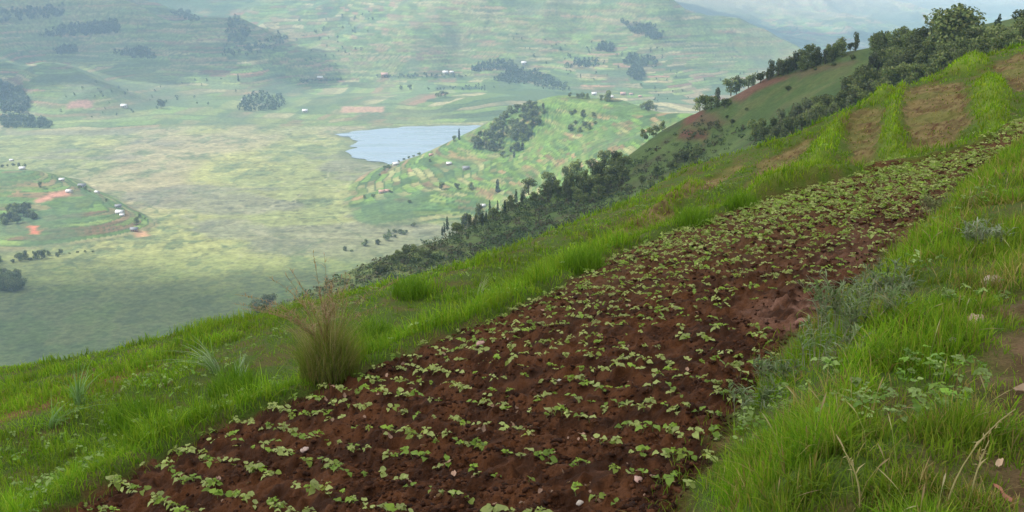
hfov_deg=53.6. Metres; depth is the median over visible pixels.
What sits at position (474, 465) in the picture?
bean seedling
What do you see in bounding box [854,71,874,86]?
broadleaf tree
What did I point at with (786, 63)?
eucalyptus tree
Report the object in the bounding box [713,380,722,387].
bean seedling
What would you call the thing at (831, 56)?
broadleaf tree
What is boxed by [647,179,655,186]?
broadleaf tree
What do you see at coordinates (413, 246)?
broadleaf tree
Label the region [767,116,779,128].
broadleaf tree
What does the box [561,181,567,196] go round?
eucalyptus tree
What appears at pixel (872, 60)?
eucalyptus tree
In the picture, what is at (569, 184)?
broadleaf tree
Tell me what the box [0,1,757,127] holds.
woodland
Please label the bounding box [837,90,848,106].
broadleaf tree
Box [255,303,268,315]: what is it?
broadleaf tree
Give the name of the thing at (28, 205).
broadleaf tree
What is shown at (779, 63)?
eucalyptus tree
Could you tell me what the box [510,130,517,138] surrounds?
broadleaf tree
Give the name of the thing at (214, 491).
bean seedling
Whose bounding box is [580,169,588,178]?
broadleaf tree
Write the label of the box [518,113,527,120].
broadleaf tree
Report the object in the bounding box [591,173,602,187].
broadleaf tree
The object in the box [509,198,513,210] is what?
eucalyptus tree
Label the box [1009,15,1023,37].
broadleaf tree
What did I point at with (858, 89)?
broadleaf tree
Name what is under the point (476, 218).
eucalyptus tree
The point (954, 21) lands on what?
broadleaf tree
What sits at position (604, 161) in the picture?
broadleaf tree
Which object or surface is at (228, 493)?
bean seedling
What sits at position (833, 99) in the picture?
broadleaf tree
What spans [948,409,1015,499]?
dry stalk
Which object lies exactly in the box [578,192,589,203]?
broadleaf tree
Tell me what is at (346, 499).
bean seedling
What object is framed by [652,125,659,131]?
broadleaf tree
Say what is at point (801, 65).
broadleaf tree
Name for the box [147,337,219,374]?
grass tuft
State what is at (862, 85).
broadleaf tree
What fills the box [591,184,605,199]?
broadleaf tree
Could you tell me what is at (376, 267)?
broadleaf tree
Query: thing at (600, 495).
bean seedling
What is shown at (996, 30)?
broadleaf tree
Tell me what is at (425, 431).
bean seedling
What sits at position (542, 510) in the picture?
bean seedling
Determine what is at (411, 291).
grass tuft
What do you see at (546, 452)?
bean seedling
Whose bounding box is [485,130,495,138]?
broadleaf tree
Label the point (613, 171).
broadleaf tree
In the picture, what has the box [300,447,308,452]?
stone
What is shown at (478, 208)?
eucalyptus tree
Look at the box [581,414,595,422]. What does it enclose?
bean seedling
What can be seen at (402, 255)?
broadleaf tree
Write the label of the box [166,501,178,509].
bean seedling
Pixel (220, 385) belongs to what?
grass tuft
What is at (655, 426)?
bean seedling
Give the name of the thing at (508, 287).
terrace grass
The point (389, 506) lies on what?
bean seedling
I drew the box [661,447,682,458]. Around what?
bean seedling
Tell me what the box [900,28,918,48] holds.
broadleaf tree
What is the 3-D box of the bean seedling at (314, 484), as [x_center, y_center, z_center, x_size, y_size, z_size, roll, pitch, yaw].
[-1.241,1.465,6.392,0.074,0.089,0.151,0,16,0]
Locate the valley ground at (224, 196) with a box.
[0,0,1023,366]
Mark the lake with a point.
(388, 145)
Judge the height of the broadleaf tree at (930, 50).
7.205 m
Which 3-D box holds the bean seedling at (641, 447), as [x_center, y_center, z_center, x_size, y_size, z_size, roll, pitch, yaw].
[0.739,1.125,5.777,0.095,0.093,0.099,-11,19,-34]
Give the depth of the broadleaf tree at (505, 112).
1658.32 m
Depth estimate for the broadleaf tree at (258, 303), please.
737.58 m
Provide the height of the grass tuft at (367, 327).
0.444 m
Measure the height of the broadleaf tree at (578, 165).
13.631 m
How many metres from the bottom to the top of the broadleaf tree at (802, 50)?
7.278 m
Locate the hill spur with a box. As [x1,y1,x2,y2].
[283,19,1023,307]
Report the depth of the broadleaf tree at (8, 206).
1369.08 m
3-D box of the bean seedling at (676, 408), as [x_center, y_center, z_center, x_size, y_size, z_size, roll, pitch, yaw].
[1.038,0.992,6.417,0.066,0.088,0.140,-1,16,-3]
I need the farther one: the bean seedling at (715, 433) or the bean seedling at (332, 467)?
the bean seedling at (332, 467)
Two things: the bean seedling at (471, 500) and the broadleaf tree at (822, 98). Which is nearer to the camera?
the bean seedling at (471, 500)
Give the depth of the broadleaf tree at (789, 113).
344.74 m
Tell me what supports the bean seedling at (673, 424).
on the hillside
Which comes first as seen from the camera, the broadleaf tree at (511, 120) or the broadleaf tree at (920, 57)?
the broadleaf tree at (920, 57)
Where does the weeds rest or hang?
on the hillside
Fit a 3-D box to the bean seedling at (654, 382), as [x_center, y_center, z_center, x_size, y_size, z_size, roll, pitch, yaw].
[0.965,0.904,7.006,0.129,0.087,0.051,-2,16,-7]
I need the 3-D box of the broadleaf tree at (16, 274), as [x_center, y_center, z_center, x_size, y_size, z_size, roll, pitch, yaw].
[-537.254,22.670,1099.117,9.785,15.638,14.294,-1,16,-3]
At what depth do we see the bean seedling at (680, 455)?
5.60 m
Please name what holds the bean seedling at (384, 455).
on the hillside
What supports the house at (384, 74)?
on the valley ground at (224, 196)
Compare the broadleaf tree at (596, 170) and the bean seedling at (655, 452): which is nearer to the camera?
the bean seedling at (655, 452)
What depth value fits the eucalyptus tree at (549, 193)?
453.02 m
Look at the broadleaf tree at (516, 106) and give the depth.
1651.46 m
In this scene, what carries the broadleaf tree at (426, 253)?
on the hill spur
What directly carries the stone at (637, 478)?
on the hillside
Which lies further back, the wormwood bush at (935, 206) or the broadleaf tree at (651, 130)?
the broadleaf tree at (651, 130)
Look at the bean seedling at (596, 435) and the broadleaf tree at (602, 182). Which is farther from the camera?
the broadleaf tree at (602, 182)
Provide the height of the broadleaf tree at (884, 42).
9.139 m
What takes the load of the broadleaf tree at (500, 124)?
on the valley ground at (224, 196)
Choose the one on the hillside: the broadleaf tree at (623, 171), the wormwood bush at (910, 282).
the wormwood bush at (910, 282)
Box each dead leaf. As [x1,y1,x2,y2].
[993,483,1011,501]
[995,458,1002,466]
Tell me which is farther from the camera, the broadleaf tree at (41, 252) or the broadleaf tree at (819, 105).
the broadleaf tree at (41, 252)
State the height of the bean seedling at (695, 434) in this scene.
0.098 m
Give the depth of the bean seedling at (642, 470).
5.42 m
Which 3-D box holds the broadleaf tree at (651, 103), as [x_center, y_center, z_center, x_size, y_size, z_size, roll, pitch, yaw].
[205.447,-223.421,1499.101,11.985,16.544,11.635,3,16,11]
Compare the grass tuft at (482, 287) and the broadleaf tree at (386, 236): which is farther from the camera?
the broadleaf tree at (386, 236)
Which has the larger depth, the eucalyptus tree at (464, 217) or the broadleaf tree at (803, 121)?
the eucalyptus tree at (464, 217)
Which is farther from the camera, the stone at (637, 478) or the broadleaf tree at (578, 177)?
the broadleaf tree at (578, 177)
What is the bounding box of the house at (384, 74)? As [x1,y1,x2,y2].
[381,72,387,77]
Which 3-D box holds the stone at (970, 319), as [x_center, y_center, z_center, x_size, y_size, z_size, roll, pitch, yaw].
[2.640,0.363,5.779,0.103,0.072,0.105,9,18,28]
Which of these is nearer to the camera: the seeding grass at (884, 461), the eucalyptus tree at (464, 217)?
the seeding grass at (884, 461)
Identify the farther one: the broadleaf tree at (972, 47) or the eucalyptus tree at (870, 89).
the eucalyptus tree at (870, 89)
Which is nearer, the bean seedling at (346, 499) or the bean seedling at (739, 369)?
the bean seedling at (346, 499)
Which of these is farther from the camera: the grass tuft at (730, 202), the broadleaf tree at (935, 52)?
the broadleaf tree at (935, 52)
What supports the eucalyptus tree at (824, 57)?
on the hill spur
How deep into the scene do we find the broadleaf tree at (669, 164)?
418.08 m
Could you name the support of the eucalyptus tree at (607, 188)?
on the hill spur
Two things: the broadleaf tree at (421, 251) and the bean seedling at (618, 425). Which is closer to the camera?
the bean seedling at (618, 425)
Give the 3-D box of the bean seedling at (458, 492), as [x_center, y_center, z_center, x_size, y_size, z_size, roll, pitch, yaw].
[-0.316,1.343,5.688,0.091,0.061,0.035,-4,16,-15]
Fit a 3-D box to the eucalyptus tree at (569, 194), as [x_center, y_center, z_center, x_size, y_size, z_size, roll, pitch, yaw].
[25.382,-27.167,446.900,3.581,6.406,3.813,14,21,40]
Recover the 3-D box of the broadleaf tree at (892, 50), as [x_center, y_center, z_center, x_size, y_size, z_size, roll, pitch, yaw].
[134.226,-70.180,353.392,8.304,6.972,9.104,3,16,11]
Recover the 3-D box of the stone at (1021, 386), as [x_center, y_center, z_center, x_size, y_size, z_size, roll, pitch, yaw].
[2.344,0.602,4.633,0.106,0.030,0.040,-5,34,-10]
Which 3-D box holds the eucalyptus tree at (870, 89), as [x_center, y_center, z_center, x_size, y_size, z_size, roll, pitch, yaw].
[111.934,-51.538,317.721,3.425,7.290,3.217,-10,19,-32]
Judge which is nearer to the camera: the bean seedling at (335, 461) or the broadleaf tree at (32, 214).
the bean seedling at (335, 461)
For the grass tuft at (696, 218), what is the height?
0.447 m
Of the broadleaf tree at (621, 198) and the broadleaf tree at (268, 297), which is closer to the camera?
the broadleaf tree at (621, 198)
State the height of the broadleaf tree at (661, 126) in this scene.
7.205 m
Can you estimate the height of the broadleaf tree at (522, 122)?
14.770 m
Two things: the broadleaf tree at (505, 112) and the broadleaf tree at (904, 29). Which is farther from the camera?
the broadleaf tree at (505, 112)
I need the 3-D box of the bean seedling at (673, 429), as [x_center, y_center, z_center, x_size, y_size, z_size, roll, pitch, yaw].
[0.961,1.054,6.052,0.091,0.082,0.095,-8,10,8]
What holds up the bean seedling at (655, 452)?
on the hillside
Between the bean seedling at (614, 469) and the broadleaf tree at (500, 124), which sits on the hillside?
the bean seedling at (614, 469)
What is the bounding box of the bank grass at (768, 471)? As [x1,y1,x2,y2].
[669,133,1023,511]
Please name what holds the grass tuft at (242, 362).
on the hillside
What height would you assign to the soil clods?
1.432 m
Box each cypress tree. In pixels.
[445,216,448,230]
[481,212,483,225]
[495,179,499,191]
[514,189,517,203]
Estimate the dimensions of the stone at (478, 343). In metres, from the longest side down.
0.100 x 0.076 x 0.049 m
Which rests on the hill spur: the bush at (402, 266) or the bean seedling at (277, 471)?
the bush at (402, 266)
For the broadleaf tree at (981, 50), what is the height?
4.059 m
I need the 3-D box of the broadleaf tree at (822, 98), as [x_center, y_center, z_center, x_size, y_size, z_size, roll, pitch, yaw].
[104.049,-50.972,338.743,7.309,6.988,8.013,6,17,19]
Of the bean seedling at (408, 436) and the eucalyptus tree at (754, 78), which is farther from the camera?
the eucalyptus tree at (754, 78)
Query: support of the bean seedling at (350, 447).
on the hillside
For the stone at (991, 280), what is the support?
on the hillside
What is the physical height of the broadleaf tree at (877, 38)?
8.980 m
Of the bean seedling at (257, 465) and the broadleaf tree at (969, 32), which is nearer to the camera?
the bean seedling at (257, 465)
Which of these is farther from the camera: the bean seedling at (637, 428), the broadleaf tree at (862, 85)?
the broadleaf tree at (862, 85)
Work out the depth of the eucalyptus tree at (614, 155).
464.49 m
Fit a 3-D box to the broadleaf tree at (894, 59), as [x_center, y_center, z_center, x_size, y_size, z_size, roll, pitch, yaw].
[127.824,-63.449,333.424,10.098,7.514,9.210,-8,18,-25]
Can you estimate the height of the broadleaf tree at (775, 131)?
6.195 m
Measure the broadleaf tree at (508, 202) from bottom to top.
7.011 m
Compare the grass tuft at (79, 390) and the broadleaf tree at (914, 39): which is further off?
the broadleaf tree at (914, 39)
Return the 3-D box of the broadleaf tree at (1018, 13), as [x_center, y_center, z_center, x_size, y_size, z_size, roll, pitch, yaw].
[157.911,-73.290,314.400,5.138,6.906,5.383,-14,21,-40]
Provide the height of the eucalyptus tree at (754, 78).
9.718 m
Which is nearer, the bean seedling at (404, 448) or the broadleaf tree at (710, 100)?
the bean seedling at (404, 448)
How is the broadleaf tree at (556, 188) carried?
on the hill spur
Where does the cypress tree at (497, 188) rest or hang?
on the valley ground at (224, 196)
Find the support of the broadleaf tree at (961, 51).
on the hill spur
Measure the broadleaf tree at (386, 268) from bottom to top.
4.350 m
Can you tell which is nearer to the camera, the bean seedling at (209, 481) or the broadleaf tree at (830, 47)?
the bean seedling at (209, 481)
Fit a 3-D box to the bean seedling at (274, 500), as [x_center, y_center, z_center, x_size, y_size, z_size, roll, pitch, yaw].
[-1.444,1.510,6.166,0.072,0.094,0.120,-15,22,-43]
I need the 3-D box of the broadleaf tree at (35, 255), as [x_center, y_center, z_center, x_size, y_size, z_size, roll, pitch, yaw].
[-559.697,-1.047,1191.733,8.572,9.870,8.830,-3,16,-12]
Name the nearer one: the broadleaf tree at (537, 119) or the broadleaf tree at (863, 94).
the broadleaf tree at (863, 94)
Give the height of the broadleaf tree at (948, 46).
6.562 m
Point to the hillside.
(784, 309)
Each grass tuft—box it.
[41,394,118,428]
[56,356,104,405]
[87,385,168,437]
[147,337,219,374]
[199,356,270,402]
[234,352,247,375]
[348,311,401,342]
[388,267,436,301]
[477,274,488,294]
[553,240,610,274]
[671,199,718,229]
[722,183,763,210]
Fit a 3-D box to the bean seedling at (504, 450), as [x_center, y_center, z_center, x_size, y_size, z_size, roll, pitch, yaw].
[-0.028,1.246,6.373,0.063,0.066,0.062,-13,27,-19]
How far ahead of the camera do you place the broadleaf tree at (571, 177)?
464.85 m
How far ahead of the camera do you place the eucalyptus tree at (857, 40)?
417.33 m
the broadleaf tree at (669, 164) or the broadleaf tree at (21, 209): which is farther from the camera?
the broadleaf tree at (21, 209)
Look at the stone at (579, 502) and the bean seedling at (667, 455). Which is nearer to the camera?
the stone at (579, 502)
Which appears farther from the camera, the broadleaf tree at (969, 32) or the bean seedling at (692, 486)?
the broadleaf tree at (969, 32)
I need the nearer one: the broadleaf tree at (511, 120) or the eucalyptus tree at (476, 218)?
the eucalyptus tree at (476, 218)
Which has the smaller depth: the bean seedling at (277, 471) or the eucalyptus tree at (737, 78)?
the bean seedling at (277, 471)
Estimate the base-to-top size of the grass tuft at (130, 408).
0.492 m
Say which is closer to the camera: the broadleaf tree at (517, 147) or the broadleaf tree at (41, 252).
the broadleaf tree at (41, 252)
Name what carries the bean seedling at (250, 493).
on the hillside
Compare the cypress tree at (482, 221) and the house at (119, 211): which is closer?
the cypress tree at (482, 221)
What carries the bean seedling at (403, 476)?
on the hillside
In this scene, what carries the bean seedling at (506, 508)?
on the hillside
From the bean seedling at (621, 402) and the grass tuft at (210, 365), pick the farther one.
the grass tuft at (210, 365)
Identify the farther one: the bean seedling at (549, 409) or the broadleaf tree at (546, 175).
the broadleaf tree at (546, 175)
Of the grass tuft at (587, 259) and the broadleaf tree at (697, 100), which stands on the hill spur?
the broadleaf tree at (697, 100)
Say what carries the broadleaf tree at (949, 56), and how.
on the hill spur
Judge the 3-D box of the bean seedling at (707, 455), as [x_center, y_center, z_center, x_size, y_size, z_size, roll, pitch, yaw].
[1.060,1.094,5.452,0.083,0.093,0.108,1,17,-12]
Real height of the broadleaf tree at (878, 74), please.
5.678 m
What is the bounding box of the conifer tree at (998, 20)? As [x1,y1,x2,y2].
[994,14,1001,25]
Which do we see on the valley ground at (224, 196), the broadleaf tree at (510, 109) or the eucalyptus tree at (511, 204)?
the broadleaf tree at (510, 109)
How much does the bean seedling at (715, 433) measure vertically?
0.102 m
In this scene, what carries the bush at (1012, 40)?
on the hill spur
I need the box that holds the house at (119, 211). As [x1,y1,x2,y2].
[115,210,123,213]
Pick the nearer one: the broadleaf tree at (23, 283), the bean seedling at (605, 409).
the bean seedling at (605, 409)
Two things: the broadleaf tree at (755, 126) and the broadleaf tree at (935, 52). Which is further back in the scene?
the broadleaf tree at (755, 126)
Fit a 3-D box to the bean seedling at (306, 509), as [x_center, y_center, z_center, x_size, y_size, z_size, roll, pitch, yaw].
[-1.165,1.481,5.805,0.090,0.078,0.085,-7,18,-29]
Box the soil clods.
[83,153,986,511]
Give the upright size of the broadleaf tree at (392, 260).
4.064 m
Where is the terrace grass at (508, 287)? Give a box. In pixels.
[0,39,1023,511]
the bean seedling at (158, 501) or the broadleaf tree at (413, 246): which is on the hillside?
the bean seedling at (158, 501)
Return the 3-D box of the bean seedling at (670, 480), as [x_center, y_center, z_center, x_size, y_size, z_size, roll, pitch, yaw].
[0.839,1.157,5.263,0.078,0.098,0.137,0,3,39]
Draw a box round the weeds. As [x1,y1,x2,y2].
[0,106,1023,511]
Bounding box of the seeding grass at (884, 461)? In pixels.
[693,123,1023,511]
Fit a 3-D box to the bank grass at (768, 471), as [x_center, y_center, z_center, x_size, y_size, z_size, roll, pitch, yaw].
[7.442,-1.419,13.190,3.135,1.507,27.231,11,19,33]
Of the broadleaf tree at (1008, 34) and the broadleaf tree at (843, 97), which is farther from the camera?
the broadleaf tree at (843, 97)
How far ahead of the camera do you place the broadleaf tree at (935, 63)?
302.08 m
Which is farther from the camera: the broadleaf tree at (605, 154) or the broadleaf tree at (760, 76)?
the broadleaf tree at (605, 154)
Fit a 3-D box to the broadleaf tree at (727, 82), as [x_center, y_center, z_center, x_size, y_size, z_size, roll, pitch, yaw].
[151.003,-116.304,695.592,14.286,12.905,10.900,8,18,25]
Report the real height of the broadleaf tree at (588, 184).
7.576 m
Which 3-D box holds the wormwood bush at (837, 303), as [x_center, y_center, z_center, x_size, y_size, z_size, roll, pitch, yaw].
[2.058,0.294,6.106,0.691,0.359,0.685,0,16,0]
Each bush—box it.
[399,264,406,270]
[724,373,785,420]
[750,350,801,389]
[792,314,878,369]
[796,269,918,340]
[846,256,925,305]
[900,70,917,78]
[916,190,957,215]
[957,216,1015,252]
[1008,36,1023,45]
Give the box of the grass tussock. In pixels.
[235,250,398,385]
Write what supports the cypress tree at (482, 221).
on the hill spur
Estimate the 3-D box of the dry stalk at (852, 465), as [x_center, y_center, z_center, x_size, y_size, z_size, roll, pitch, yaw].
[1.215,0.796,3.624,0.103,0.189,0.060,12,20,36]
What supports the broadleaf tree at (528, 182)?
on the hill spur
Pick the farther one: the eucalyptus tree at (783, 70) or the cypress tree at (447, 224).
the cypress tree at (447, 224)
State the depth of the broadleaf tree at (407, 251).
403.76 m
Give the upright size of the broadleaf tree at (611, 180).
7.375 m
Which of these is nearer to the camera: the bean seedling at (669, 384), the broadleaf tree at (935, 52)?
the bean seedling at (669, 384)
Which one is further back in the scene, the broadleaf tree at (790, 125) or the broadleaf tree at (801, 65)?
the broadleaf tree at (801, 65)
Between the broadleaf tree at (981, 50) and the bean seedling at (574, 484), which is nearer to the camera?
the bean seedling at (574, 484)
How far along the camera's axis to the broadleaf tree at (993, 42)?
278.48 m
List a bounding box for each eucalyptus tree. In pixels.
[462,213,467,226]
[466,214,471,226]
[473,213,477,224]
[475,203,484,215]
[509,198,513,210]
[546,186,551,200]
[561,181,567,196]
[566,187,572,199]
[605,182,610,192]
[611,151,618,165]
[714,87,720,98]
[733,75,740,93]
[752,72,756,84]
[765,67,769,79]
[768,59,775,78]
[775,58,782,74]
[776,108,786,128]
[780,63,785,75]
[784,58,790,73]
[790,103,802,128]
[791,50,798,70]
[799,97,813,115]
[822,50,828,63]
[828,104,836,116]
[845,95,855,108]
[847,89,857,103]
[852,31,859,50]
[867,80,873,92]
[868,52,877,76]
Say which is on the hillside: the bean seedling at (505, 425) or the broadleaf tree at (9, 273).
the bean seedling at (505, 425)
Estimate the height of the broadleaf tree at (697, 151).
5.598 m
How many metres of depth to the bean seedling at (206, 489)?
6.79 m
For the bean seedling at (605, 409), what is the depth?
6.90 m
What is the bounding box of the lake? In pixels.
[336,125,479,163]
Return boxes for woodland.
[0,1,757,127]
[255,37,1023,314]
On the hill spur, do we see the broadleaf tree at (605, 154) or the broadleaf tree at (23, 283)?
the broadleaf tree at (605, 154)
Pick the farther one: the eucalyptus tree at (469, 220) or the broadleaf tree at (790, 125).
the eucalyptus tree at (469, 220)
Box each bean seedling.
[129,484,139,489]
[139,485,151,495]
[147,495,155,506]
[153,496,168,504]
[154,491,163,503]
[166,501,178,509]
[173,473,188,482]
[173,505,186,511]
[177,476,192,481]
[190,473,201,481]
[202,484,220,490]
[205,478,222,487]
[208,488,222,498]
[214,490,231,496]
[244,465,254,472]
[244,491,254,499]
[248,461,264,472]
[252,499,257,508]
[261,471,271,479]
[266,496,283,508]
[267,469,281,473]
[268,502,280,511]
[300,457,313,466]
[302,506,315,511]
[308,478,319,495]
[317,481,332,491]
[321,459,338,468]
[324,458,333,468]
[330,463,343,470]
[333,462,343,472]
[333,497,353,501]
[344,469,351,476]
[347,444,354,452]
[361,498,367,506]
[377,502,387,510]
[378,466,387,477]
[382,449,392,459]
[384,503,397,511]
[394,473,408,479]
[394,503,406,510]
[400,446,408,454]
[400,450,419,458]
[405,430,419,438]
[417,450,429,461]
[420,426,432,436]
[442,429,451,437]
[444,454,450,466]
[448,490,463,497]
[465,495,474,503]
[468,463,477,471]
[470,437,484,447]
[473,441,487,450]
[480,503,506,511]
[499,421,508,430]
[501,449,513,453]
[504,507,514,511]
[523,429,534,434]
[534,450,544,460]
[535,506,551,511]
[543,448,557,462]
[544,407,556,414]
[554,405,568,414]
[563,409,571,417]
[571,481,582,495]
[573,457,584,464]
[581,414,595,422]
[589,492,605,501]
[593,433,606,439]
[601,405,607,414]
[609,463,620,472]
[611,399,624,406]
[611,435,622,444]
[614,420,631,429]
[619,400,633,407]
[628,420,641,427]
[635,424,645,430]
[636,445,650,456]
[637,468,647,473]
[642,380,659,386]
[643,396,655,408]
[644,421,660,431]
[651,474,669,479]
[652,448,668,454]
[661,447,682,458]
[661,453,669,457]
[663,422,676,427]
[665,381,675,389]
[665,426,679,435]
[665,470,681,486]
[670,404,679,414]
[675,431,683,437]
[676,447,687,460]
[682,479,695,488]
[687,426,704,439]
[688,451,696,461]
[700,449,717,461]
[708,424,721,440]
[709,387,722,395]
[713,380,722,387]
[734,367,748,376]
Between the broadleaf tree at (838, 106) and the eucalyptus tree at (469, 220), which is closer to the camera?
the broadleaf tree at (838, 106)
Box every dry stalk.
[843,449,864,509]
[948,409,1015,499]
[967,440,989,506]
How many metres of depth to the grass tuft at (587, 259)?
13.38 m
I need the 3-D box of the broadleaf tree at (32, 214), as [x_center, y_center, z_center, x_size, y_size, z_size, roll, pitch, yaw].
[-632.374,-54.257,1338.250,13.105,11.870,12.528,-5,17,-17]
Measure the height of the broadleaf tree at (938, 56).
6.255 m
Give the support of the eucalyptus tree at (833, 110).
on the hill spur
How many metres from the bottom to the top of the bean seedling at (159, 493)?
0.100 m
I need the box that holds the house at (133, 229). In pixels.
[130,227,137,231]
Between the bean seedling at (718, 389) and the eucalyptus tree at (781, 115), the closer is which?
the bean seedling at (718, 389)
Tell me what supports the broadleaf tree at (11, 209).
on the valley ground at (224, 196)
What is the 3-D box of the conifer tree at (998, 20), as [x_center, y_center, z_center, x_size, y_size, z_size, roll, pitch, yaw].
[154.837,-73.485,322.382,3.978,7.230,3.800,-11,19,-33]
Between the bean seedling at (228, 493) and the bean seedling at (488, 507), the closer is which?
the bean seedling at (488, 507)
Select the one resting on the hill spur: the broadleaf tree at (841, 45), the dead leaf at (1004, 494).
the broadleaf tree at (841, 45)
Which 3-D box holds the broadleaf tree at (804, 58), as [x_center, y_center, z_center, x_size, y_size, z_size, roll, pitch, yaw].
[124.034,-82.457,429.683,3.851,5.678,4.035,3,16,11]
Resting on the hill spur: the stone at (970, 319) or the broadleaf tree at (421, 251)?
the broadleaf tree at (421, 251)
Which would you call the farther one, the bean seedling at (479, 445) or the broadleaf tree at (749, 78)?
the broadleaf tree at (749, 78)
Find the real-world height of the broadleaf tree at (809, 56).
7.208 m
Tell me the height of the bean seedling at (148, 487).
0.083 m
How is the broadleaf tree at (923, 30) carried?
on the hill spur
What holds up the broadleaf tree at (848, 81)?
on the hill spur
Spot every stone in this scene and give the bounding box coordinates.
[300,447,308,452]
[476,341,484,345]
[576,500,583,505]
[634,476,641,482]
[795,318,810,325]
[969,313,983,322]
[981,275,1000,285]
[1013,383,1023,390]
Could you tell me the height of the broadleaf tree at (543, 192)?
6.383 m
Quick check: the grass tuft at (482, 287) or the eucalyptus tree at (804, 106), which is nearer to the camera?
the grass tuft at (482, 287)
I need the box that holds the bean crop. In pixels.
[106,116,1023,492]
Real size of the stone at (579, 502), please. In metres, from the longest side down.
0.042 x 0.032 x 0.022 m
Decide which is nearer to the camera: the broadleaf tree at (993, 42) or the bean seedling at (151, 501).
the bean seedling at (151, 501)
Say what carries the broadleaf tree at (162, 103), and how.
on the valley ground at (224, 196)
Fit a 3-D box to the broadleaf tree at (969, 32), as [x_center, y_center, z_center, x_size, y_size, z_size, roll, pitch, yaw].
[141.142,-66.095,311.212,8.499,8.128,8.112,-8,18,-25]
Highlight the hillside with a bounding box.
[0,45,1023,511]
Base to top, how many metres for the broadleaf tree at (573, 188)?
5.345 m
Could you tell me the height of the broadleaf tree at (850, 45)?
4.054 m
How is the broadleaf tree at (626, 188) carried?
on the hill spur
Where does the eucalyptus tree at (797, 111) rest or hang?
on the hill spur
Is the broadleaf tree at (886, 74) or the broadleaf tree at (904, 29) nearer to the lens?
the broadleaf tree at (886, 74)
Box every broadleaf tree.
[0,216,8,224]
[0,276,9,289]
[4,270,13,276]
[4,276,22,291]
[5,203,13,211]
[7,207,16,215]
[7,211,12,220]
[11,215,20,222]
[12,271,20,277]
[13,254,22,260]
[16,207,27,216]
[16,277,26,287]
[17,203,27,212]
[22,250,28,258]
[23,201,31,208]
[28,211,37,218]
[32,252,39,257]
[37,249,45,257]
[133,216,139,223]
[157,99,165,106]
[248,299,261,312]
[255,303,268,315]
[260,293,277,304]
[372,263,381,272]
[381,264,389,273]
[383,234,389,239]
[389,255,395,262]
[396,252,406,260]
[402,246,409,253]
[410,244,418,251]
[417,248,424,256]
[423,251,432,258]
[451,222,463,234]
[478,214,484,222]
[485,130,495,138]
[487,207,499,218]
[488,121,497,127]
[495,120,505,127]
[500,111,508,118]
[504,195,515,207]
[506,105,513,113]
[507,118,514,123]
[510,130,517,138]
[513,104,520,112]
[513,141,521,150]
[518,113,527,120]
[518,132,526,140]
[519,119,525,127]
[521,177,537,194]
[529,192,538,200]
[532,116,540,124]
[538,183,550,195]
[541,171,554,185]
[551,184,561,193]
[561,166,569,178]
[563,180,572,188]
[566,161,577,175]
[567,173,577,186]
[568,159,583,174]
[571,186,577,194]
[574,174,581,185]
[578,180,592,193]
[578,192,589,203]
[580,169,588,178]
[585,159,596,170]
[590,162,603,175]
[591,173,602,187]
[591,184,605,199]
[597,150,610,164]
[597,158,606,166]
[598,175,608,185]
[602,169,617,177]
[604,90,611,100]
[604,173,620,188]
[607,157,619,168]
[611,165,618,175]
[615,163,628,178]
[617,154,632,164]
[619,195,626,200]
[623,186,630,194]
[638,175,645,183]
[640,128,646,137]
[646,127,653,135]
[647,100,654,109]
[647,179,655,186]
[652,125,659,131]
[653,165,659,174]
[659,120,665,130]
[666,160,675,168]
[671,152,681,161]
[679,149,691,161]
[688,152,696,162]
[692,97,706,110]
[692,145,701,155]
[699,94,707,109]
[705,95,717,108]
[713,99,719,107]
[720,98,729,107]
[722,77,741,95]
[742,75,753,87]
[746,118,766,140]
[755,71,765,82]
[759,126,771,139]
[765,125,779,139]
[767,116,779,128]
[778,122,790,137]
[782,116,798,135]
[785,58,794,71]
[786,104,796,122]
[794,114,808,130]
[796,52,807,67]
[797,48,808,55]
[797,61,807,70]
[800,55,807,65]
[801,102,826,119]
[802,96,816,107]
[803,43,816,52]
[804,52,820,68]
[806,106,829,127]
[808,50,821,65]
[813,93,830,105]
[825,43,838,55]
[826,50,835,61]
[826,95,840,106]
[827,101,840,112]
[834,37,847,52]
[835,41,847,56]
[837,75,859,99]
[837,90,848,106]
[847,42,853,49]
[849,84,863,101]
[853,80,873,93]
[854,64,876,80]
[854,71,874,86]
[859,90,870,101]
[868,48,886,66]
[869,30,885,51]
[869,78,892,91]
[870,55,886,70]
[874,65,887,78]
[877,31,892,48]
[880,66,899,82]
[885,45,906,60]
[886,26,911,45]
[887,38,903,50]
[889,52,904,71]
[894,62,907,76]
[898,50,916,64]
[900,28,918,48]
[904,30,924,48]
[904,63,928,82]
[905,43,919,51]
[906,47,927,54]
[910,51,928,65]
[912,25,931,49]
[917,48,930,62]
[921,39,935,54]
[923,2,986,49]
[924,67,935,76]
[926,59,941,73]
[928,48,946,63]
[929,52,953,70]
[935,40,962,57]
[940,48,956,66]
[950,47,971,60]
[951,36,974,50]
[962,27,985,41]
[963,25,988,39]
[968,42,980,51]
[975,35,1002,54]
[975,46,985,52]
[983,23,1011,37]
[988,35,1008,52]
[998,30,1016,42]
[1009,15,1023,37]
[1011,9,1023,27]
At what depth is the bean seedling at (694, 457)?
5.52 m
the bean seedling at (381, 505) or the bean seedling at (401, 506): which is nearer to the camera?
the bean seedling at (401, 506)
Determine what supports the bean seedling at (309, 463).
on the hillside
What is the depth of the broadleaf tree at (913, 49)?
328.06 m
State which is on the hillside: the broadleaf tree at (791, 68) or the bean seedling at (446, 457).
the bean seedling at (446, 457)
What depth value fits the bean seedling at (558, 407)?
6.80 m
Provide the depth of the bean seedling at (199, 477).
7.08 m
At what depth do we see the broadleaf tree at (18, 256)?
1179.15 m
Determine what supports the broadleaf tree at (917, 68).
on the hill spur
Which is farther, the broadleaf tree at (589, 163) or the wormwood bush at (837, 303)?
the broadleaf tree at (589, 163)
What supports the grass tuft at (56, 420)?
on the hillside

